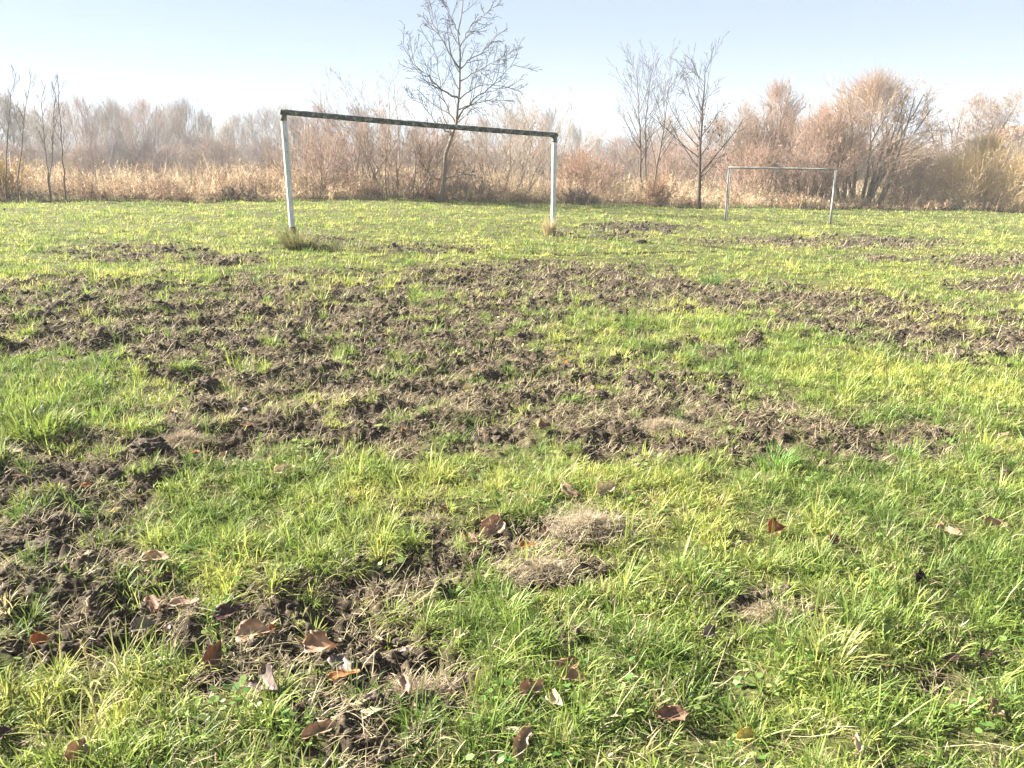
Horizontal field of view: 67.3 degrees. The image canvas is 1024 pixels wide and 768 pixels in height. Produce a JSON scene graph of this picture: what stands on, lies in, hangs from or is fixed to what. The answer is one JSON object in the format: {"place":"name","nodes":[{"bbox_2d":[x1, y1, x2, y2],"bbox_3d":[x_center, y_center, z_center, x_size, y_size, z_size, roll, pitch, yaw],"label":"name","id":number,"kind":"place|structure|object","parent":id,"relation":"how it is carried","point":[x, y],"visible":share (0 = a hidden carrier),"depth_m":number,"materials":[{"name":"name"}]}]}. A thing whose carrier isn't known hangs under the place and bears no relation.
{"place":"outdoors","nodes":[
{"label":"outdoors","id":0,"kind":"place"},
{"bbox_2d":[0,160,1023,767],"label":"ground","id":1,"kind":"structure","parent":0,"point":[190,628],"depth_m":4.51,"materials":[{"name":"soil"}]},
{"bbox_2d":[0,540,25,558],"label":"soil clod","id":2,"kind":"object","parent":1,"relation":"on","point":[5,547],"visible":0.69,"depth_m":3.06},
{"bbox_2d":[0,65,36,201],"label":"thin sapling","id":3,"kind":"object","parent":1,"relation":"on","point":[10,104],"visible":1,"depth_m":21.65,"materials":[{"name":"brown plant"}]},
{"bbox_2d":[0,150,45,201],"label":"thicket bush","id":4,"kind":"object","parent":1,"relation":"on","point":[10,176],"visible":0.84,"depth_m":22.31,"materials":[{"name":"beige plant"}]},
{"bbox_2d":[0,85,57,161],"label":"bare far tree","id":5,"kind":"object","parent":1,"relation":"on","point":[12,128],"visible":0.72,"depth_m":56.74,"materials":[{"name":"brown plant"}]},
{"bbox_2d":[3,143,61,174],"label":"bush","id":6,"kind":"object","parent":1,"relation":"on","point":[29,151],"visible":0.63,"depth_m":46.37,"materials":[{"name":"brown plant"}]},
{"bbox_2d":[5,99,67,166],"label":"bare far tree","id":7,"kind":"object","parent":1,"relation":"on","point":[34,121],"visible":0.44,"depth_m":70.00,"materials":[{"name":"brown plant"}]},
{"bbox_2d":[23,536,66,558],"bbox_3d":[-1.869,0.671,3.091,0.183,0.101,0.165,0,17,0],"label":"soil clod","id":8,"kind":"object","parent":1,"relation":"on","point":[55,544],"visible":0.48,"depth_m":3.06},
{"bbox_2d":[0,397,90,445],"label":"grass tussock","id":9,"kind":"object","parent":1,"relation":"on","point":[44,428],"depth_m":4.16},
{"bbox_2d":[29,91,89,165],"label":"bare far tree","id":10,"kind":"object","parent":1,"relation":"on","point":[48,134],"visible":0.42,"depth_m":65.93,"materials":[{"name":"brown plant"}]},
{"bbox_2d":[49,71,70,202],"bbox_3d":[-12.266,-6.685,21.016,0.668,3.498,0.335,7,18,23],"label":"thin sapling","id":11,"kind":"object","parent":1,"relation":"on","point":[53,92],"visible":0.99,"depth_m":21.00,"materials":[{"name":"brown plant"}]},
{"bbox_2d":[39,87,110,164],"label":"bare far tree","id":12,"kind":"object","parent":1,"relation":"on","point":[84,132],"visible":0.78,"depth_m":60.27,"materials":[{"name":"brown plant"}]},
{"bbox_2d":[39,142,118,179],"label":"bush","id":13,"kind":"object","parent":1,"relation":"on","point":[76,151],"visible":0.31,"depth_m":41.61,"materials":[{"name":"brown plant"}]},
{"bbox_2d":[71,138,121,180],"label":"bush","id":14,"kind":"object","parent":1,"relation":"on","point":[91,155],"visible":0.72,"depth_m":39.14,"materials":[{"name":"brown plant"}]},
{"bbox_2d":[69,639,131,736],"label":"grass stalk","id":15,"kind":"object","parent":1,"relation":"on","point":[84,687],"depth_m":2.09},
{"bbox_2d":[90,91,140,156],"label":"bare far tree","id":16,"kind":"object","parent":1,"relation":"on","point":[110,108],"visible":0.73,"depth_m":64.04,"materials":[{"name":"brown plant"}]},
{"bbox_2d":[98,141,145,170],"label":"bush","id":17,"kind":"object","parent":1,"relation":"on","point":[116,146],"visible":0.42,"depth_m":60.08,"materials":[{"name":"brown plant"}]},
{"bbox_2d":[127,437,169,455],"bbox_3d":[-1.878,0.328,3.975,0.201,0.099,0.180,10,19,31],"label":"soil clod","id":18,"kind":"object","parent":1,"relation":"on","point":[148,446],"visible":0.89,"depth_m":3.93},
{"bbox_2d":[103,91,196,169],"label":"bare far tree","id":19,"kind":"object","parent":1,"relation":"on","point":[146,132],"visible":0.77,"depth_m":62.19,"materials":[{"name":"brown plant"}]},
{"bbox_2d":[107,136,202,181],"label":"bush","id":20,"kind":"object","parent":1,"relation":"on","point":[144,147],"visible":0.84,"depth_m":38.97,"materials":[{"name":"brown plant"}]},
{"bbox_2d":[134,143,198,177],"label":"bush","id":21,"kind":"object","parent":1,"relation":"on","point":[179,153],"visible":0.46,"depth_m":43.34,"materials":[{"name":"brown plant"}]},
{"bbox_2d":[135,91,203,150],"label":"bare far tree","id":22,"kind":"object","parent":1,"relation":"on","point":[173,106],"visible":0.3,"depth_m":67.72,"materials":[{"name":"brown plant"}]},
{"bbox_2d":[127,427,247,449],"bbox_3d":[-1.859,0.290,4.182,0.902,0.111,0.448,0,17,0],"label":"dry grass heap","id":23,"kind":"object","parent":1,"relation":"on","point":[186,437],"visible":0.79,"depth_m":4.15,"materials":[{"name":"plant"}]},
{"bbox_2d":[158,91,227,170],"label":"bare far tree","id":24,"kind":"object","parent":1,"relation":"on","point":[183,127],"visible":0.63,"depth_m":63.92,"materials":[{"name":"brown plant"}]},
{"bbox_2d":[161,130,230,170],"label":"bush","id":25,"kind":"object","parent":1,"relation":"on","point":[196,137],"visible":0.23,"depth_m":60.45,"materials":[{"name":"brown plant"}]},
{"bbox_2d":[187,105,218,149],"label":"bare far tree","id":26,"kind":"object","parent":1,"relation":"on","point":[206,119],"visible":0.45,"depth_m":81.36,"materials":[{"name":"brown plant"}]},
{"bbox_2d":[194,376,222,392],"bbox_3d":[-2.031,0.016,5.130,0.195,0.141,0.162,0,17,0],"label":"soil clod","id":27,"kind":"object","parent":1,"relation":"on","point":[209,382],"visible":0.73,"depth_m":5.08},
{"bbox_2d":[184,134,238,176],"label":"bush","id":28,"kind":"object","parent":1,"relation":"on","point":[214,156],"visible":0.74,"depth_m":41.94,"materials":[{"name":"brown plant"}]},
{"bbox_2d":[202,600,245,620],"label":"fallen leaf","id":29,"kind":"object","parent":1,"relation":"on","point":[224,612],"visible":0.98,"depth_m":2.65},
{"bbox_2d":[202,116,249,158],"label":"bare far tree","id":30,"kind":"object","parent":1,"relation":"on","point":[223,134],"visible":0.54,"depth_m":75.99,"materials":[{"name":"brown plant"}]},
{"bbox_2d":[203,141,261,175],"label":"bush","id":31,"kind":"object","parent":1,"relation":"on","point":[234,156],"visible":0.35,"depth_m":48.42,"materials":[{"name":"brown plant"}]},
{"bbox_2d":[214,181,258,200],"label":"thicket bush","id":32,"kind":"object","parent":1,"relation":"on","point":[229,193],"visible":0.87,"depth_m":22.50,"materials":[{"name":"brown plant"}]},
{"bbox_2d":[218,111,256,162],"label":"bare far tree","id":33,"kind":"object","parent":1,"relation":"on","point":[236,128],"visible":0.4,"depth_m":86.98,"materials":[{"name":"brown plant"}]},
{"bbox_2d":[227,619,274,642],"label":"fallen leaf","id":34,"kind":"object","parent":1,"relation":"on","point":[246,624],"visible":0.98,"depth_m":2.60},
{"bbox_2d":[228,107,277,166],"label":"bare far tree","id":35,"kind":"object","parent":1,"relation":"on","point":[249,126],"visible":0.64,"depth_m":69.90,"materials":[{"name":"brown plant"}]},
{"bbox_2d":[228,144,279,174],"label":"bush","id":36,"kind":"object","parent":1,"relation":"on","point":[260,155],"visible":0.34,"depth_m":51.08,"materials":[{"name":"brown plant"}]},
{"bbox_2d":[235,136,293,172],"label":"bush","id":37,"kind":"object","parent":1,"relation":"on","point":[261,143],"visible":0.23,"depth_m":57.12,"materials":[{"name":"brown plant"}]},
{"bbox_2d":[241,99,296,157],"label":"bare far tree","id":38,"kind":"object","parent":1,"relation":"on","point":[265,115],"visible":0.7,"depth_m":62.31,"materials":[{"name":"brown plant"}]},
{"bbox_2d":[259,141,306,176],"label":"bush","id":39,"kind":"object","parent":1,"relation":"on","point":[279,153],"visible":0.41,"depth_m":45.18,"materials":[{"name":"brown plant"}]},
{"bbox_2d":[256,99,311,155],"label":"bare far tree","id":40,"kind":"object","parent":1,"relation":"on","point":[286,106],"visible":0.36,"depth_m":68.18,"materials":[{"name":"brown plant"}]},
{"bbox_2d":[272,226,325,250],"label":"grass tussock","id":41,"kind":"object","parent":1,"relation":"on","point":[289,240],"depth_m":11.69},
{"bbox_2d":[249,113,367,196],"bbox_3d":[-6.351,-7.098,25.002,3.545,3.574,3.810,-15,22,-42],"label":"thicket bush","id":42,"kind":"object","parent":1,"relation":"on","point":[322,166],"visible":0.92,"depth_m":24.89,"materials":[{"name":"brown plant"}]},
{"bbox_2d":[294,718,336,742],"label":"fallen leaf","id":43,"kind":"object","parent":1,"relation":"on","point":[310,728],"visible":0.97,"depth_m":2.11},
{"bbox_2d":[295,630,339,652],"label":"fallen leaf","id":44,"kind":"object","parent":1,"relation":"on","point":[317,641],"visible":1,"depth_m":2.49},
{"bbox_2d":[292,100,349,149],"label":"bare far tree","id":45,"kind":"object","parent":1,"relation":"on","point":[322,127],"visible":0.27,"depth_m":66.08,"materials":[{"name":"brown plant"}]},
{"bbox_2d":[292,526,350,562],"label":"grass tussock","id":46,"kind":"object","parent":1,"relation":"on","point":[321,551],"depth_m":3.08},
{"bbox_2d":[327,647,353,670],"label":"fallen leaf","id":47,"kind":"object","parent":1,"relation":"on","point":[338,659],"visible":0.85,"depth_m":2.44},
{"bbox_2d":[314,237,371,251],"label":"grass tussock","id":48,"kind":"object","parent":1,"relation":"on","point":[342,244],"depth_m":11.96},
{"bbox_2d":[287,66,415,193],"bbox_3d":[-5.745,-8.684,26.596,4.142,4.359,3.822,-7,18,-22],"label":"thicket bush","id":49,"kind":"object","parent":1,"relation":"on","point":[336,135],"visible":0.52,"depth_m":26.74,"materials":[{"name":"brown plant"}]},
{"bbox_2d":[329,100,393,161],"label":"bare far tree","id":50,"kind":"object","parent":1,"relation":"on","point":[353,126],"visible":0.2,"depth_m":73.55,"materials":[{"name":"brown plant"}]},
{"bbox_2d":[304,59,473,198],"bbox_3d":[-3.608,-8.259,25.397,5.254,4.283,4.483,5,17,15],"label":"thicket bush","id":51,"kind":"object","parent":1,"relation":"on","point":[383,137],"visible":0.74,"depth_m":24.82,"materials":[{"name":"brown plant"}]},
{"bbox_2d":[279,109,557,235],"bbox_3d":[-1.491,-3.743,14.441,5.434,2.547,0.107,-9,19,-27],"label":"football goal","id":52,"kind":"object","parent":1,"relation":"on","point":[284,113],"visible":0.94,"depth_m":13.70,"materials":[{"name":"white paint"}]},
{"bbox_2d":[353,114,494,201],"bbox_3d":[-3.017,-7.360,25.732,4.717,3.341,3.748,-4,17,-12],"label":"thicket bush","id":53,"kind":"object","parent":1,"relation":"on","point":[450,159],"visible":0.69,"depth_m":25.32,"materials":[{"name":"brown plant"}]},
{"bbox_2d":[392,509,459,534],"bbox_3d":[-0.381,0.611,3.461,0.553,0.112,0.358,0,17,0],"label":"dry grass heap","id":54,"kind":"object","parent":1,"relation":"on","point":[425,519],"visible":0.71,"depth_m":3.43,"materials":[{"name":"plant"}]},
{"bbox_2d":[384,664,478,717],"bbox_3d":[-0.221,0.917,2.340,0.399,0.111,0.375,6,17,18],"label":"dry grass heap","id":55,"kind":"object","parent":1,"relation":"on","point":[428,687],"visible":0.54,"depth_m":2.33,"materials":[{"name":"plant"}]},
{"bbox_2d":[397,0,539,201],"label":"bare tree","id":56,"kind":"object","parent":1,"relation":"on","point":[444,178],"visible":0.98,"depth_m":23.63,"materials":[{"name":"brown plant"}]},
{"bbox_2d":[437,172,507,200],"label":"thicket bush","id":57,"kind":"object","parent":1,"relation":"on","point":[466,187],"visible":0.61,"depth_m":26.28,"materials":[{"name":"brown plant"}]},
{"bbox_2d":[465,114,504,160],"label":"bare far tree","id":58,"kind":"object","parent":1,"relation":"on","point":[481,135],"visible":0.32,"depth_m":75.83,"materials":[{"name":"brown plant"}]},
{"bbox_2d":[479,512,505,540],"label":"fallen leaf","id":59,"kind":"object","parent":1,"relation":"on","point":[493,519],"visible":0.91,"depth_m":3.36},
{"bbox_2d":[412,86,585,202],"bbox_3d":[-0.385,-8.109,26.855,6.393,5.511,7.475,0,17,0],"label":"thicket bush","id":60,"kind":"object","parent":1,"relation":"on","point":[509,161],"visible":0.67,"depth_m":26.87,"materials":[{"name":"brown plant"}]},
{"bbox_2d":[460,576,544,630],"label":"grass tussock","id":61,"kind":"object","parent":1,"relation":"on","point":[498,607],"depth_m":2.75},
{"bbox_2d":[0,196,1023,767],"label":"grass","id":62,"kind":"structure","parent":1,"relation":"on","point":[996,562],"depth_m":3.27,"materials":[{"name":"plant"}]},
{"bbox_2d":[64,736,89,766],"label":"fallen leaf","id":63,"kind":"object","parent":62,"relation":"on","point":[73,746],"visible":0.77,"depth_m":2.03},
{"bbox_2d":[202,639,222,669],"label":"fallen leaf","id":64,"kind":"object","parent":62,"relation":"on","point":[211,649],"visible":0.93,"depth_m":2.47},
{"bbox_2d":[247,663,278,693],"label":"fallen leaf","id":65,"kind":"object","parent":62,"relation":"on","point":[267,669],"visible":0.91,"depth_m":2.31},
{"bbox_2d":[512,723,532,764],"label":"fallen leaf","id":66,"kind":"object","parent":62,"relation":"on","point":[525,732],"visible":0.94,"depth_m":2.07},
{"bbox_2d":[652,702,690,721],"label":"fallen leaf","id":67,"kind":"object","parent":62,"relation":"on","point":[667,712],"visible":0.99,"depth_m":2.20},
{"bbox_2d":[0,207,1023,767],"bbox_3d":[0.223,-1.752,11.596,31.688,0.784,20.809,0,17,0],"label":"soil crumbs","id":68,"kind":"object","parent":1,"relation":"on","point":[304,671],"visible":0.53,"depth_m":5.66,"materials":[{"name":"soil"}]},
{"bbox_2d":[0,152,1023,212],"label":"dry weeds","id":69,"kind":"object","parent":1,"relation":"on","point":[126,183],"visible":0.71,"depth_m":27.04,"materials":[{"name":"plant"}]},
{"bbox_2d":[0,354,1023,767],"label":"clover","id":70,"kind":"object","parent":1,"relation":"on","point":[626,712],"visible":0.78,"depth_m":2.48,"materials":[{"name":"green plant"}]},
{"bbox_2d":[519,677,543,695],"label":"fallen leaf","id":71,"kind":"object","parent":1,"relation":"on","point":[526,684],"visible":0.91,"depth_m":2.27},
{"bbox_2d":[471,548,612,599],"bbox_3d":[0.111,0.705,2.949,0.593,0.106,0.426,0,17,0],"label":"dry grass heap","id":72,"kind":"object","parent":1,"relation":"on","point":[555,574],"visible":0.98,"depth_m":2.93,"materials":[{"name":"dry grass"}]},
{"bbox_2d":[476,80,630,194],"bbox_3d":[1.732,-10.041,31.584,6.402,4.662,3.825,0,17,0],"label":"thicket bush","id":73,"kind":"object","parent":1,"relation":"on","point":[546,121],"visible":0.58,"depth_m":31.52,"materials":[{"name":"brown plant"}]},
{"bbox_2d":[530,100,576,156],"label":"bare far tree","id":74,"kind":"object","parent":1,"relation":"on","point":[548,115],"visible":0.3,"depth_m":77.53,"materials":[{"name":"brown plant"}]},
{"bbox_2d":[559,117,584,157],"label":"bare far tree","id":75,"kind":"object","parent":1,"relation":"on","point":[573,135],"visible":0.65,"depth_m":85.53,"materials":[{"name":"beige plant"}]},
{"bbox_2d":[556,183,599,204],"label":"thicket bush","id":76,"kind":"object","parent":1,"relation":"on","point":[581,195],"visible":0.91,"depth_m":26.81,"materials":[{"name":"brown plant"}]},
{"bbox_2d":[542,142,634,200],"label":"thicket bush","id":77,"kind":"object","parent":1,"relation":"on","point":[577,165],"visible":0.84,"depth_m":29.71,"materials":[{"name":"brown plant"}]},
{"bbox_2d":[487,495,694,560],"bbox_3d":[0.379,0.576,3.323,1.018,0.128,0.710,0,17,0],"label":"dry grass heap","id":78,"kind":"object","parent":1,"relation":"on","point":[591,520],"visible":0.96,"depth_m":3.24,"materials":[{"name":"dry grass"}]},
{"bbox_2d":[593,144,637,181],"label":"bush","id":79,"kind":"object","parent":1,"relation":"on","point":[612,152],"visible":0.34,"depth_m":49.79,"materials":[{"name":"brown plant"}]},
{"bbox_2d":[590,133,656,181],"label":"bush","id":80,"kind":"object","parent":1,"relation":"on","point":[623,145],"visible":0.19,"depth_m":52.19,"materials":[{"name":"brown plant"}]},
{"bbox_2d":[591,611,698,679],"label":"grass tussock","id":81,"kind":"object","parent":1,"relation":"on","point":[640,631],"depth_m":2.52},
{"bbox_2d":[604,143,685,185],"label":"bush","id":82,"kind":"object","parent":1,"relation":"on","point":[630,155],"visible":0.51,"depth_m":48.21,"materials":[{"name":"brown plant"}]},
{"bbox_2d":[607,41,684,195],"bbox_3d":[5.785,-11.709,33.853,3.204,6.830,3.305,0,17,0],"label":"slim tree","id":83,"kind":"object","parent":1,"relation":"on","point":[640,127],"visible":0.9,"depth_m":33.87,"materials":[{"name":"brown plant"}]},
{"bbox_2d":[603,413,705,440],"bbox_3d":[0.820,0.256,4.692,0.996,0.117,0.695,0,17,0],"label":"dry grass heap","id":84,"kind":"object","parent":1,"relation":"on","point":[656,425],"visible":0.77,"depth_m":4.68,"materials":[{"name":"plant"}]},
{"bbox_2d":[642,169,678,206],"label":"thicket bush","id":85,"kind":"object","parent":1,"relation":"on","point":[658,189],"visible":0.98,"depth_m":27.59,"materials":[{"name":"beige plant"}]},
{"bbox_2d":[644,114,687,159],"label":"bare far tree","id":86,"kind":"object","parent":1,"relation":"on","point":[666,127],"visible":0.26,"depth_m":73.97,"materials":[{"name":"grey plant"}]},
{"bbox_2d":[638,39,696,196],"bbox_3d":[5.646,-9.833,28.863,1.962,6.000,2.600,9,19,27],"label":"slim tree","id":87,"kind":"object","parent":1,"relation":"on","point":[672,138],"visible":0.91,"depth_m":28.88,"materials":[{"name":"brown plant"}]},
{"bbox_2d":[623,123,734,196],"bbox_3d":[7.776,-9.817,34.749,6.199,3.971,5.644,0,17,0],"label":"rounded bush","id":88,"kind":"object","parent":1,"relation":"on","point":[669,165],"visible":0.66,"depth_m":34.82,"materials":[{"name":"brown plant"}]},
{"bbox_2d":[642,145,716,184],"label":"bush","id":89,"kind":"object","parent":1,"relation":"on","point":[686,162],"visible":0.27,"depth_m":49.62,"materials":[{"name":"brown plant"}]},
{"bbox_2d":[631,31,754,208],"bbox_3d":[6.142,-8.957,26.485,3.653,5.796,2.252,16,23,42],"label":"slim tree","id":90,"kind":"object","parent":1,"relation":"on","point":[701,116],"visible":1,"depth_m":26.32,"materials":[{"name":"brown plant"}]},
{"bbox_2d":[692,110,744,172],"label":"bare far tree","id":91,"kind":"object","parent":1,"relation":"on","point":[717,136],"visible":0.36,"depth_m":71.76,"materials":[{"name":"brown plant"}]},
{"bbox_2d":[692,132,794,205],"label":"rounded bush","id":92,"kind":"object","parent":1,"relation":"on","point":[758,172],"visible":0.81,"depth_m":29.97,"materials":[{"name":"brown plant"}]},
{"bbox_2d":[705,93,782,196],"bbox_3d":[10.178,-10.384,33.755,3.728,4.628,4.040,0,17,0],"label":"willow tree","id":93,"kind":"object","parent":1,"relation":"on","point":[737,141],"visible":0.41,"depth_m":33.40,"materials":[{"name":"brown plant"}]},
{"bbox_2d":[725,597,823,632],"bbox_3d":[0.875,0.815,2.714,0.476,0.117,0.322,0,17,0],"label":"dry grass heap","id":94,"kind":"object","parent":1,"relation":"on","point":[757,611],"visible":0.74,"depth_m":2.72,"materials":[{"name":"plant"}]},
{"bbox_2d":[747,437,805,471],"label":"grass tussock","id":95,"kind":"object","parent":1,"relation":"on","point":[774,463],"depth_m":4.11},
{"bbox_2d":[724,166,837,223],"bbox_3d":[7.708,-5.377,22.182,3.001,1.726,0.595,4,17,13],"label":"goal","id":96,"kind":"object","parent":1,"relation":"on","point":[780,168],"visible":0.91,"depth_m":21.77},
{"bbox_2d":[731,75,848,199],"bbox_3d":[11.457,-10.495,33.010,4.735,5.353,4.987,0,17,0],"label":"willow tree","id":97,"kind":"object","parent":1,"relation":"on","point":[784,111],"visible":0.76,"depth_m":32.37,"materials":[{"name":"brown plant"}]},
{"bbox_2d":[762,145,852,207],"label":"rounded bush","id":98,"kind":"object","parent":1,"relation":"on","point":[786,176],"visible":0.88,"depth_m":29.18,"materials":[{"name":"brown plant"}]},
{"bbox_2d":[772,92,893,204],"bbox_3d":[12.416,-9.148,30.242,4.991,4.418,4.605,10,19,30],"label":"willow tree","id":99,"kind":"object","parent":1,"relation":"on","point":[815,131],"visible":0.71,"depth_m":29.90,"materials":[{"name":"brown plant"}]},
{"bbox_2d":[773,608,895,689],"bbox_3d":[1.012,0.828,2.438,0.336,0.184,0.335,-12,21,-36],"label":"grass tussock","id":100,"kind":"object","parent":1,"relation":"on","point":[840,655],"depth_m":2.46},
{"bbox_2d":[784,59,965,206],"bbox_3d":[14.223,-9.595,30.005,6.562,5.717,7.024,0,17,0],"label":"willow tree","id":101,"kind":"object","parent":1,"relation":"on","point":[867,93],"visible":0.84,"depth_m":29.47,"materials":[{"name":"brown plant"}]},
{"bbox_2d":[874,439,929,460],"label":"grass tussock","id":102,"kind":"object","parent":1,"relation":"on","point":[900,450],"depth_m":4.37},
{"bbox_2d":[858,147,975,208],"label":"rounded bush","id":103,"kind":"object","parent":1,"relation":"on","point":[909,184],"visible":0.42,"depth_m":30.28,"materials":[{"name":"brown plant"}]},
{"bbox_2d":[891,133,1008,201],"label":"rounded bush","id":104,"kind":"object","parent":1,"relation":"on","point":[940,161],"visible":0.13,"depth_m":33.17,"materials":[{"name":"brown plant"}]},
{"bbox_2d":[895,126,1023,211],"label":"rounded bush","id":105,"kind":"object","parent":1,"relation":"on","point":[986,149],"visible":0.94,"depth_m":28.87,"materials":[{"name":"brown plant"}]},
{"bbox_2d":[912,84,1023,190],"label":"willow tree","id":106,"kind":"object","parent":1,"relation":"on","point":[980,105],"visible":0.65,"depth_m":42.70,"materials":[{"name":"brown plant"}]},
{"bbox_2d":[970,79,1023,164],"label":"willow tree","id":107,"kind":"object","parent":1,"relation":"on","point":[1017,136],"visible":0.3,"depth_m":43.85,"materials":[{"name":"beige plant"}]},
{"bbox_2d":[0,0,1023,161],"label":"sky","id":108,"kind":"structure","parent":0,"point":[230,55],"materials":[{"name":"blue"}]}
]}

